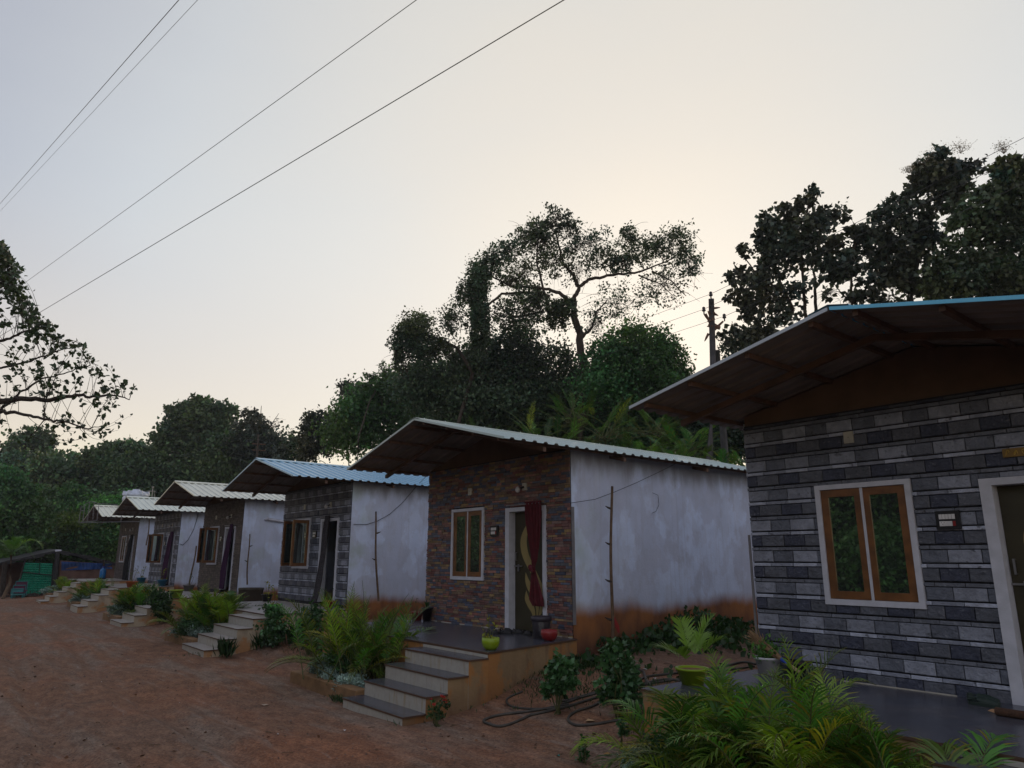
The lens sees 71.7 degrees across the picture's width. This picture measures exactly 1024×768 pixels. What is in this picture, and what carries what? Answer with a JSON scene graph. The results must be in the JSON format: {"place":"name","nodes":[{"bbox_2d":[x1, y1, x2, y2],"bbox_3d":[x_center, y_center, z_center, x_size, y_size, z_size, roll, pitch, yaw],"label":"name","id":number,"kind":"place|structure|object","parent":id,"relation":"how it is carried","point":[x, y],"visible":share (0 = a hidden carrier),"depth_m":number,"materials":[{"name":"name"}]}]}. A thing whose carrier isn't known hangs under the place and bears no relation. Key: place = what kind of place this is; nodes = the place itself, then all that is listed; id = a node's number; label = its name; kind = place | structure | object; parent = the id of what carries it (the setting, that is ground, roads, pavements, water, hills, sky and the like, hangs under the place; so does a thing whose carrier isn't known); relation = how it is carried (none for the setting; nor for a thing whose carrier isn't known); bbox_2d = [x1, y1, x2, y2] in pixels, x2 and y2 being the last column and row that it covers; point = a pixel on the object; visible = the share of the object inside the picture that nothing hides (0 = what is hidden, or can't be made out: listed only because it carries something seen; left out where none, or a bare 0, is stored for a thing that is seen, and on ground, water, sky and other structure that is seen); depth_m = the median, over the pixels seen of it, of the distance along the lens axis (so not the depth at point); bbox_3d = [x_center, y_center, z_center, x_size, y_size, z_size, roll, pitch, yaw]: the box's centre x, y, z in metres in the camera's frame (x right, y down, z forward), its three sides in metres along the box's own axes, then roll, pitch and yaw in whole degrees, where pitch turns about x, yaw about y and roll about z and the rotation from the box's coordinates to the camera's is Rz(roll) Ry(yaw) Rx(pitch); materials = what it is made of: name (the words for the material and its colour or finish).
{"place":"outdoors","nodes":[
{"label":"outdoors","id":0,"kind":"place"},
{"bbox_2d":[4,0,415,297],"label":"overhead cable","id":1,"kind":"object","parent":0,"point":[243,124],"visible":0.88,"depth_m":18.11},
{"bbox_2d":[2,0,563,334],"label":"overhead cable","id":2,"kind":"object","parent":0,"point":[332,137],"visible":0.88,"depth_m":18.13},
{"bbox_2d":[0,594,757,767],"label":"ground","id":3,"kind":"structure","parent":0,"point":[58,622],"depth_m":9.03,"materials":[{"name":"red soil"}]},
{"bbox_2d":[0,536,43,598],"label":"palm","id":4,"kind":"object","parent":3,"relation":"on","point":[12,545],"visible":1,"depth_m":35.99,"materials":[{"name":"plant"}]},
{"bbox_2d":[0,461,62,561],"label":"bush","id":5,"kind":"object","parent":3,"relation":"on","point":[24,511],"visible":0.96,"depth_m":43.35,"materials":[{"name":"green plant"}]},
{"bbox_2d":[0,424,64,459],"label":"forest tree","id":6,"kind":"object","parent":3,"relation":"on","point":[33,444],"visible":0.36,"depth_m":69.11,"materials":[{"name":"green plant"}]},
{"bbox_2d":[0,504,92,561],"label":"bush","id":7,"kind":"object","parent":3,"relation":"on","point":[46,557],"visible":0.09,"depth_m":47.89,"materials":[{"name":"green plant"}]},
{"bbox_2d":[0,444,110,495],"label":"forest tree","id":8,"kind":"object","parent":3,"relation":"on","point":[54,470],"visible":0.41,"depth_m":63.99,"materials":[{"name":"green plant"}]},
{"bbox_2d":[0,549,114,595],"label":"tarpaulin shed","id":9,"kind":"structure","parent":3,"relation":"on","point":[37,576],"depth_m":39.17,"materials":[{"name":"plastic"}]},
{"bbox_2d":[0,240,137,451],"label":"overhanging tree","id":10,"kind":"object","parent":3,"relation":"on","point":[8,277],"visible":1,"depth_m":15.05,"materials":[{"name":"green plant"}]},
{"bbox_2d":[40,502,120,569],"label":"bush","id":11,"kind":"object","parent":3,"relation":"on","point":[98,540],"visible":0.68,"depth_m":46.80,"materials":[{"name":"green plant"}]},
{"bbox_2d":[36,501,155,603],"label":"cottage","id":12,"kind":"structure","parent":3,"relation":"on","point":[136,527],"depth_m":35.20,"materials":[{"name":"paint"}]},
{"bbox_2d":[122,535,132,579],"bbox_3d":[-19.285,8.695,35.589,0.187,2.201,1.076,11,-18,-38],"label":"curtain","id":13,"kind":"object","parent":12,"relation":"hanging from","point":[125,568],"visible":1,"depth_m":35.45,"materials":[{"name":"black fabric"}]},
{"bbox_2d":[122,487,154,500],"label":"water tank","id":14,"kind":"object","parent":12,"relation":"on","point":[137,492],"visible":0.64,"depth_m":40.74,"materials":[{"name":"white plastic"}]},
{"bbox_2d":[70,484,135,528],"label":"bush","id":15,"kind":"object","parent":3,"relation":"on","point":[117,499],"visible":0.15,"depth_m":48.65,"materials":[{"name":"green plant"}]},
{"bbox_2d":[74,436,159,478],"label":"forest tree","id":16,"kind":"object","parent":3,"relation":"on","point":[87,454],"visible":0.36,"depth_m":63.08,"materials":[{"name":"green plant"}]},
{"bbox_2d":[70,496,204,612],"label":"cottage","id":17,"kind":"structure","parent":3,"relation":"on","point":[181,522],"depth_m":29.64,"materials":[{"name":"paint"}]},
{"bbox_2d":[145,533,164,563],"bbox_3d":[-15.723,7.265,31.296,0.620,1.350,1.080,11,-18,-38],"label":"window","id":18,"kind":"structure","parent":17,"relation":"in","point":[155,541],"depth_m":30.96,"materials":[{"name":"white paint"}]},
{"bbox_2d":[160,531,173,579],"bbox_3d":[-14.543,7.341,29.904,0.187,2.182,1.076,11,-18,-38],"label":"curtain","id":19,"kind":"object","parent":17,"relation":"hanging from","point":[167,552],"visible":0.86,"depth_m":29.81,"materials":[{"name":"fabric"}]},
{"bbox_2d":[83,438,208,498],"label":"forest tree","id":20,"kind":"object","parent":3,"relation":"on","point":[164,471],"visible":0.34,"depth_m":60.53,"materials":[{"name":"green plant"}]},
{"bbox_2d":[142,582,176,622],"bbox_3d":[-10.319,6.419,20.884,1.046,1.208,0.944,-5,-15,20],"label":"shrub","id":21,"kind":"object","parent":3,"relation":"on","point":[156,600],"visible":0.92,"depth_m":20.76,"materials":[{"name":"green plant"}]},
{"bbox_2d":[164,631,197,644],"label":"planter kerb","id":22,"kind":"structure","parent":3,"relation":"on","point":[177,640],"depth_m":16.68,"materials":[{"name":"concrete"}]},
{"bbox_2d":[110,480,285,626],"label":"cottage","id":23,"kind":"structure","parent":3,"relation":"on","point":[258,517],"depth_m":24.18,"materials":[{"name":"paint"}]},
{"bbox_2d":[196,526,219,564],"bbox_3d":[-10.945,5.825,25.587,0.620,1.350,1.080,11,-18,-38],"label":"window","id":24,"kind":"structure","parent":23,"relation":"in","point":[208,542],"depth_m":25.26,"materials":[{"name":"white paint"}]},
{"bbox_2d":[219,524,234,588],"bbox_3d":[-9.764,5.882,24.200,0.187,2.141,1.076,11,-18,-38],"label":"curtain","id":25,"kind":"object","parent":23,"relation":"hanging from","point":[224,562],"visible":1,"depth_m":24.07,"materials":[{"name":"purple fabric"}]},
{"bbox_2d":[220,526,235,590],"bbox_3d":[-9.672,5.966,24.309,0.185,2.110,1.100,11,-18,-38],"label":"door","id":26,"kind":"structure","parent":23,"relation":"in","point":[234,527],"depth_m":24.43,"materials":[{"name":"white paint"}]},
{"bbox_2d":[238,587,263,601],"bbox_3d":[-8.273,6.794,22.411,0.770,0.670,0.770,11,-18,-38],"label":"concrete drum","id":27,"kind":"object","parent":3,"relation":"on","point":[253,593],"visible":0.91,"depth_m":22.15,"materials":[{"name":"concrete"}]},
{"bbox_2d":[220,406,290,469],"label":"forest tree","id":28,"kind":"object","parent":3,"relation":"on","point":[255,423],"visible":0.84,"depth_m":57.33,"materials":[{"name":"green plant"}]},
{"bbox_2d":[213,620,324,657],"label":"tall grass","id":29,"kind":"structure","parent":3,"relation":"on","point":[224,648],"depth_m":14.72,"materials":[{"name":"green plant"}]},
{"bbox_2d":[253,601,289,647],"bbox_3d":[-5.078,5.074,15.003,0.814,0.937,0.664,-9,-17,34],"label":"shrub","id":30,"kind":"object","parent":3,"relation":"on","point":[274,625],"visible":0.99,"depth_m":14.93,"materials":[{"name":"green plant"}]},
{"bbox_2d":[182,458,429,657],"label":"cottage","id":31,"kind":"structure","parent":3,"relation":"on","point":[313,492],"depth_m":18.46,"materials":[{"name":"paint"}]},
{"bbox_2d":[281,518,311,568],"bbox_3d":[-5.972,4.412,19.626,0.618,1.350,1.080,11,-18,-38],"label":"window","id":32,"kind":"structure","parent":31,"relation":"in","point":[296,533],"depth_m":19.33,"materials":[{"name":"brown paint"}]},
{"bbox_2d":[311,515,338,602],"bbox_3d":[-4.837,4.480,18.197,0.304,2.181,1.076,11,-18,-38],"label":"curtain","id":33,"kind":"object","parent":31,"relation":"hanging from","point":[319,576],"visible":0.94,"depth_m":18.27,"materials":[{"name":"grey fabric"}]},
{"bbox_2d":[317,517,340,601],"bbox_3d":[-4.700,4.553,18.346,0.185,2.110,1.100,11,-18,-38],"label":"door","id":34,"kind":"structure","parent":31,"relation":"in","point":[331,519],"depth_m":18.46,"materials":[{"name":"white paint"}]},
{"bbox_2d":[291,594,327,654],"bbox_3d":[-3.959,4.728,13.925,0.737,1.176,0.595,1,-14,-5],"label":"shrub","id":35,"kind":"object","parent":3,"relation":"on","point":[316,615],"visible":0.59,"depth_m":13.86,"materials":[{"name":"green plant"}]},
{"bbox_2d":[290,670,364,697],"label":"planter kerb","id":36,"kind":"structure","parent":3,"relation":"on","point":[312,682],"depth_m":10.72,"materials":[{"name":"concrete"}]},
{"bbox_2d":[0,666,709,767],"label":"leaf litter","id":37,"kind":"object","parent":3,"relation":"on","point":[117,748],"visible":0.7,"depth_m":7.96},
{"bbox_2d":[372,511,379,600],"bbox_3d":[-3.358,4.277,17.646,0.242,2.168,0.081,8,-16,-29],"label":"wooden stick","id":38,"kind":"object","parent":3,"relation":"on","point":[375,559],"visible":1,"depth_m":17.62,"materials":[{"name":"brown wood"}]},
{"bbox_2d":[155,617,680,738],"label":"grass tufts","id":39,"kind":"object","parent":3,"relation":"on","point":[338,698],"visible":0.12,"depth_m":9.57,"materials":[{"name":"green plant"}]},
{"bbox_2d":[426,694,450,726],"bbox_3d":[-0.901,3.949,8.560,0.303,0.382,0.358,11,-18,-38],"label":"flowering plant","id":40,"kind":"object","parent":3,"relation":"on","point":[435,716],"visible":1,"depth_m":8.53,"materials":[{"name":"green plant"}]},
{"bbox_2d":[322,417,757,725],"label":"cottage","id":41,"kind":"structure","parent":3,"relation":"on","point":[683,545],"depth_m":12.70,"materials":[{"name":"paint"}]},
{"bbox_2d":[450,507,485,580],"bbox_3d":[-0.809,3.102,13.755,0.180,1.350,1.080,11,-18,-38],"label":"window","id":42,"kind":"structure","parent":41,"relation":"in","point":[467,525],"depth_m":13.70,"materials":[{"name":"brown paint"}]},
{"bbox_2d":[482,615,499,649],"bbox_3d":[-0.297,3.426,9.796,0.258,0.467,0.250,6,-15,-21],"label":"flower pot","id":43,"kind":"object","parent":41,"relation":"on","point":[490,643],"visible":1,"depth_m":9.69,"materials":[{"name":"green plastic"}]},
{"bbox_2d":[505,505,547,631],"bbox_3d":[0.292,3.209,12.342,0.185,2.110,1.100,11,-18,-38],"label":"door","id":44,"kind":"structure","parent":41,"relation":"in","point":[519,610],"depth_m":12.51,"materials":[{"name":"white paint"}]},
{"bbox_2d":[506,500,547,606],"bbox_3d":[0.217,2.922,12.283,0.162,1.742,1.056,11,-18,-38],"label":"curtain","id":45,"kind":"object","parent":41,"relation":"hanging from","point":[533,513],"visible":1,"depth_m":12.10,"materials":[{"name":"fabric"}]},
{"bbox_2d":[531,615,551,638],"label":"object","id":46,"kind":"object","parent":41,"relation":"on","point":[539,622],"visible":0.78,"depth_m":11.09,"materials":[{"name":"grey plastic"}]},
{"bbox_2d":[539,647,581,714],"bbox_3d":[0.565,3.548,8.499,0.505,0.775,0.434,-9,-17,33],"label":"shrub","id":47,"kind":"object","parent":3,"relation":"on","point":[561,670],"visible":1,"depth_m":8.42,"materials":[{"name":"green plant"}]},
{"bbox_2d":[482,678,680,727],"bbox_3d":[0.904,3.952,8.865,2.599,0.415,0.430,5,-15,-18],"label":"garden hose","id":48,"kind":"object","parent":3,"relation":"on","point":[564,706],"visible":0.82,"depth_m":8.63,"materials":[{"name":"rubber"}]},
{"bbox_2d":[574,733,591,763],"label":"seedling","id":49,"kind":"object","parent":3,"relation":"on","point":[585,754],"visible":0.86,"depth_m":7.01,"materials":[{"name":"green plant"}]},
{"bbox_2d":[567,701,639,726],"bbox_3d":[1.058,3.785,8.141,0.801,0.215,1.255,6,-15,-21],"label":"garden hose","id":50,"kind":"object","parent":3,"relation":"on","point":[587,724],"visible":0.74,"depth_m":7.96,"materials":[{"name":"rubber"}]},
{"bbox_2d":[605,486,614,641],"bbox_3d":[1.606,3.020,11.608,0.233,2.686,0.085,11,-18,-38],"label":"wooden stick","id":51,"kind":"object","parent":3,"relation":"on","point":[611,619],"visible":0.95,"depth_m":11.60,"materials":[{"name":"brown wood"}]},
{"bbox_2d":[592,637,643,718],"bbox_3d":[1.213,3.351,8.071,0.568,0.873,0.581,11,-18,-38],"label":"shrub","id":52,"kind":"object","parent":3,"relation":"on","point":[622,680],"visible":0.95,"depth_m":8.04,"materials":[{"name":"green plant"}]},
{"bbox_2d":[616,716,631,750],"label":"seedling","id":53,"kind":"object","parent":3,"relation":"on","point":[623,731],"visible":0.89,"depth_m":7.23,"materials":[{"name":"green plant"}]},
{"bbox_2d":[543,605,758,677],"bbox_3d":[2.773,4.094,11.571,4.064,0.858,5.972,-4,-14,16],"label":"ground cover","id":54,"kind":"object","parent":3,"relation":"on","point":[726,625],"visible":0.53,"depth_m":11.70,"materials":[{"name":"green plant"}]},
{"bbox_2d":[560,661,756,701],"bbox_3d":[2.028,3.989,9.513,3.233,0.316,0.248,7,-16,-26],"label":"garden hose","id":55,"kind":"object","parent":3,"relation":"on","point":[674,673],"visible":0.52,"depth_m":9.61,"materials":[{"name":"rubber"}]},
{"bbox_2d":[638,730,699,767],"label":"undergrowth","id":56,"kind":"object","parent":3,"relation":"on","point":[658,738],"visible":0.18,"depth_m":6.25,"materials":[{"name":"green plant"}]},
{"bbox_2d":[702,291,728,462],"bbox_3d":[6.351,2.060,21.712,0.825,9.732,1.920,-2,-14,10],"label":"electric pole","id":57,"kind":"object","parent":3,"relation":"on","point":[714,352],"visible":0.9,"depth_m":21.95,"materials":[{"name":"concrete"}]},
{"bbox_2d":[629,295,1023,767],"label":"cottage","id":58,"kind":"structure","parent":3,"relation":"on","point":[884,450],"depth_m":7.59,"materials":[{"name":"tile"}]},
{"bbox_2d":[651,613,729,685],"bbox_3d":[1.944,2.884,7.750,0.846,0.751,0.713,1,-14,-4],"label":"flower pot","id":59,"kind":"object","parent":58,"relation":"on","point":[689,675],"visible":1,"depth_m":7.84,"materials":[{"name":"green plastic"}]},
{"bbox_2d":[743,633,788,675],"bbox_3d":[3.007,3.197,8.403,0.423,0.460,0.483,6,-15,-22],"label":"flower pot","id":60,"kind":"object","parent":58,"relation":"on","point":[765,661],"visible":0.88,"depth_m":8.30,"materials":[{"name":"ceramic"}]},
{"bbox_2d":[742,626,799,671],"bbox_3d":[3.078,3.105,8.315,0.228,0.467,0.734,11,-18,-38],"label":"broom","id":61,"kind":"object","parent":60,"relation":"on","point":[756,638],"visible":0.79,"depth_m":8.42,"materials":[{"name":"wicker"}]},
{"bbox_2d":[814,478,926,608],"bbox_3d":[4.015,1.789,7.956,0.180,1.350,1.080,11,-18,-38],"label":"window","id":62,"kind":"structure","parent":58,"relation":"in","point":[870,552],"depth_m":7.88,"materials":[{"name":"white paint"}]},
{"bbox_2d":[967,695,1000,707],"bbox_3d":[4.381,2.947,6.585,0.124,0.080,0.284,9,-16,-31],"label":"clog","id":63,"kind":"object","parent":58,"relation":"on","point":[985,702],"visible":0.97,"depth_m":6.55,"materials":[{"name":"green rubber"}]},
{"bbox_2d":[978,476,1023,705],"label":"door","id":64,"kind":"structure","parent":58,"relation":"in","point":[1002,503],"depth_m":6.91,"materials":[{"name":"white paint"}]},
{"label":"planter soil","id":65,"kind":"structure","parent":3,"relation":"on","visible":0},
{"bbox_2d":[569,646,841,767],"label":"areca palm","id":66,"kind":"object","parent":65,"relation":"on","point":[688,705],"visible":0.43,"depth_m":6.25,"materials":[{"name":"plant"}]},
{"bbox_2d":[588,633,894,767],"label":"areca palm","id":67,"kind":"object","parent":65,"relation":"on","point":[803,757],"visible":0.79,"depth_m":5.51,"materials":[{"name":"plant"}]},
{"bbox_2d":[745,694,1021,767],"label":"areca palm","id":68,"kind":"object","parent":65,"relation":"on","point":[877,752],"visible":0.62,"depth_m":5.04,"materials":[{"name":"plant"}]},
{"bbox_2d":[0,0,1023,465],"label":"sky","id":69,"kind":"structure","parent":0,"point":[654,113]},
{"bbox_2d":[994,707,1023,718],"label":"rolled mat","id":70,"kind":"object","parent":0,"point":[1011,713],"visible":1,"depth_m":6.08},
{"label":"hillside","id":71,"kind":"structure","parent":0,"visible":0},
{"bbox_2d":[140,392,241,464],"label":"forest tree","id":72,"kind":"object","parent":71,"relation":"on","point":[197,415],"visible":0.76,"depth_m":60.74,"materials":[{"name":"green plant"}]},
{"bbox_2d":[160,424,320,492],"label":"forest tree","id":73,"kind":"object","parent":71,"relation":"on","point":[217,467],"visible":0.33,"depth_m":57.80,"materials":[{"name":"green plant"}]},
{"bbox_2d":[289,368,379,465],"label":"ridge tree","id":74,"kind":"object","parent":71,"relation":"on","point":[310,447],"visible":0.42,"depth_m":45.62,"materials":[{"name":"green plant"}]},
{"bbox_2d":[354,353,397,460],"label":"frond tree","id":75,"kind":"object","parent":71,"relation":"on","point":[383,375],"visible":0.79,"depth_m":39.85,"materials":[{"name":"green plant"}]},
{"bbox_2d":[308,352,448,465],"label":"slope tree","id":76,"kind":"object","parent":71,"relation":"on","point":[342,433],"visible":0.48,"depth_m":40.91,"materials":[{"name":"green plant"}]},
{"bbox_2d":[384,305,473,423],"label":"leafy tree","id":77,"kind":"object","parent":71,"relation":"on","point":[415,334],"visible":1,"depth_m":32.69,"materials":[{"name":"green plant"}]},
{"bbox_2d":[371,322,620,432],"bbox_3d":[0.275,3.122,34.478,13.536,12.711,8.196,-4,-15,17],"label":"hedge tree","id":78,"kind":"object","parent":71,"relation":"on","point":[481,409],"visible":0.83,"depth_m":33.82,"materials":[{"name":"green plant"}]},
{"bbox_2d":[501,400,589,439],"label":"feathery sapling","id":79,"kind":"object","parent":71,"relation":"on","point":[573,433],"visible":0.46,"depth_m":25.94,"materials":[{"name":"green plant"}]},
{"bbox_2d":[521,383,614,439],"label":"feathery sapling","id":80,"kind":"object","parent":71,"relation":"on","point":[561,409],"visible":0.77,"depth_m":29.70,"materials":[{"name":"green plant"}]},
{"bbox_2d":[510,369,635,443],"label":"backdrop tree","id":81,"kind":"object","parent":71,"relation":"on","point":[566,429],"visible":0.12,"depth_m":35.29,"materials":[{"name":"green plant"}]},
{"bbox_2d":[433,201,712,440],"bbox_3d":[2.693,0.398,30.911,12.592,17.053,4.539,0,-14,0],"label":"creeper tree","id":82,"kind":"object","parent":71,"relation":"on","point":[473,293],"visible":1,"depth_m":31.79,"materials":[{"name":"green plant"}]},
{"bbox_2d":[530,396,664,444],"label":"feathery sapling","id":83,"kind":"object","parent":71,"relation":"on","point":[615,411],"visible":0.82,"depth_m":25.90,"materials":[{"name":"green plant"}]},
{"bbox_2d":[562,314,697,434],"bbox_3d":[5.204,2.611,30.212,5.986,11.416,4.487,1,-14,-2],"label":"broad tree","id":84,"kind":"object","parent":71,"relation":"on","point":[642,370],"visible":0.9,"depth_m":30.33,"materials":[{"name":"green plant"}]},
{"bbox_2d":[580,427,683,455],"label":"feathery sapling","id":85,"kind":"object","parent":71,"relation":"on","point":[629,443],"visible":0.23,"depth_m":24.62,"materials":[{"name":"green plant"}]},
{"bbox_2d":[584,359,695,455],"bbox_3d":[6.551,3.642,33.543,7.064,10.411,6.396,4,-14,-15],"label":"backdrop tree","id":86,"kind":"object","parent":71,"relation":"on","point":[644,439],"visible":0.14,"depth_m":32.97,"materials":[{"name":"green plant"}]},
{"bbox_2d":[606,407,700,445],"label":"feathery sapling","id":87,"kind":"object","parent":71,"relation":"on","point":[657,427],"visible":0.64,"depth_m":27.78,"materials":[{"name":"green plant"}]},
{"bbox_2d":[651,438,712,458],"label":"feathery sapling","id":88,"kind":"object","parent":71,"relation":"on","point":[683,449],"visible":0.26,"depth_m":22.52,"materials":[{"name":"green plant"}]},
{"bbox_2d":[644,419,741,456],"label":"feathery sapling","id":89,"kind":"object","parent":71,"relation":"on","point":[703,437],"visible":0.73,"depth_m":23.81,"materials":[{"name":"green plant"}]},
{"bbox_2d":[695,448,745,466],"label":"feathery sapling","id":90,"kind":"object","parent":71,"relation":"on","point":[734,458],"visible":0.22,"depth_m":21.01,"materials":[{"name":"green plant"}]},
{"bbox_2d":[664,316,779,465],"bbox_3d":[9.535,2.570,31.670,5.852,11.349,5.930,11,-18,-38],"label":"backdrop tree","id":91,"kind":"object","parent":71,"relation":"on","point":[735,438],"visible":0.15,"depth_m":31.10,"materials":[{"name":"green plant"}]},
{"bbox_2d":[715,182,852,351],"bbox_3d":[9.140,0.011,22.935,4.627,13.975,2.394,-7,-16,27],"label":"broad leaf tree","id":92,"kind":"object","parent":71,"relation":"on","point":[770,232],"visible":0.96,"depth_m":23.78,"materials":[{"name":"green plant"}]},
{"bbox_2d":[809,137,987,304],"bbox_3d":[12.505,-0.701,22.007,5.620,14.658,2.360,0,-14,2],"label":"broad leaf tree","id":93,"kind":"object","parent":71,"relation":"on","point":[895,264],"visible":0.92,"depth_m":22.76,"materials":[{"name":"green plant"}]},
{"bbox_2d":[913,137,1023,300],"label":"broad leaf tree","id":94,"kind":"object","parent":71,"relation":"on","point":[992,268],"visible":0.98,"depth_m":20.70,"materials":[{"name":"green plant"}]},
{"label":"planter soil","id":95,"kind":"structure","parent":0,"visible":0},
{"bbox_2d":[332,671,366,691],"bbox_3d":[-2.388,4.456,10.590,0.652,0.288,0.621,11,-18,-38],"label":"silver shrub","id":96,"kind":"object","parent":95,"relation":"on","point":[356,680],"visible":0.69,"depth_m":10.46,"materials":[{"name":"grey plant"}]},
{"bbox_2d":[264,581,437,684],"bbox_3d":[-2.192,3.987,11.543,3.484,1.527,2.752,-5,-15,20],"label":"areca palm","id":97,"kind":"object","parent":95,"relation":"on","point":[346,637],"visible":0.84,"depth_m":11.12,"materials":[{"name":"plant"}]},
{"bbox_2d":[318,639,385,677],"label":"undergrowth","id":98,"kind":"object","parent":95,"relation":"on","point":[345,661],"visible":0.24,"depth_m":10.99,"materials":[{"name":"green plant"}]},
{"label":"planter soil","id":99,"kind":"structure","parent":0,"visible":0},
{"bbox_2d":[173,612,221,637],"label":"undergrowth","id":100,"kind":"object","parent":99,"relation":"on","point":[186,623],"visible":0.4,"depth_m":16.68,"materials":[{"name":"green plant"}]},
{"bbox_2d":[144,578,263,640],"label":"areca palm","id":101,"kind":"object","parent":99,"relation":"on","point":[218,609],"visible":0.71,"depth_m":16.91,"materials":[{"name":"plant"}]},
{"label":"planter soil","id":102,"kind":"structure","parent":0,"visible":0},
{"bbox_2d":[98,582,169,614],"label":"areca palm","id":103,"kind":"object","parent":102,"relation":"on","point":[140,592],"visible":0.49,"depth_m":22.82,"materials":[{"name":"plant"}]},
{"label":"planter soil","id":104,"kind":"structure","parent":0,"visible":0},
{"bbox_2d":[57,575,113,598],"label":"areca palm","id":105,"kind":"object","parent":104,"relation":"on","point":[96,588],"visible":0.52,"depth_m":28.68,"materials":[{"name":"plant"}]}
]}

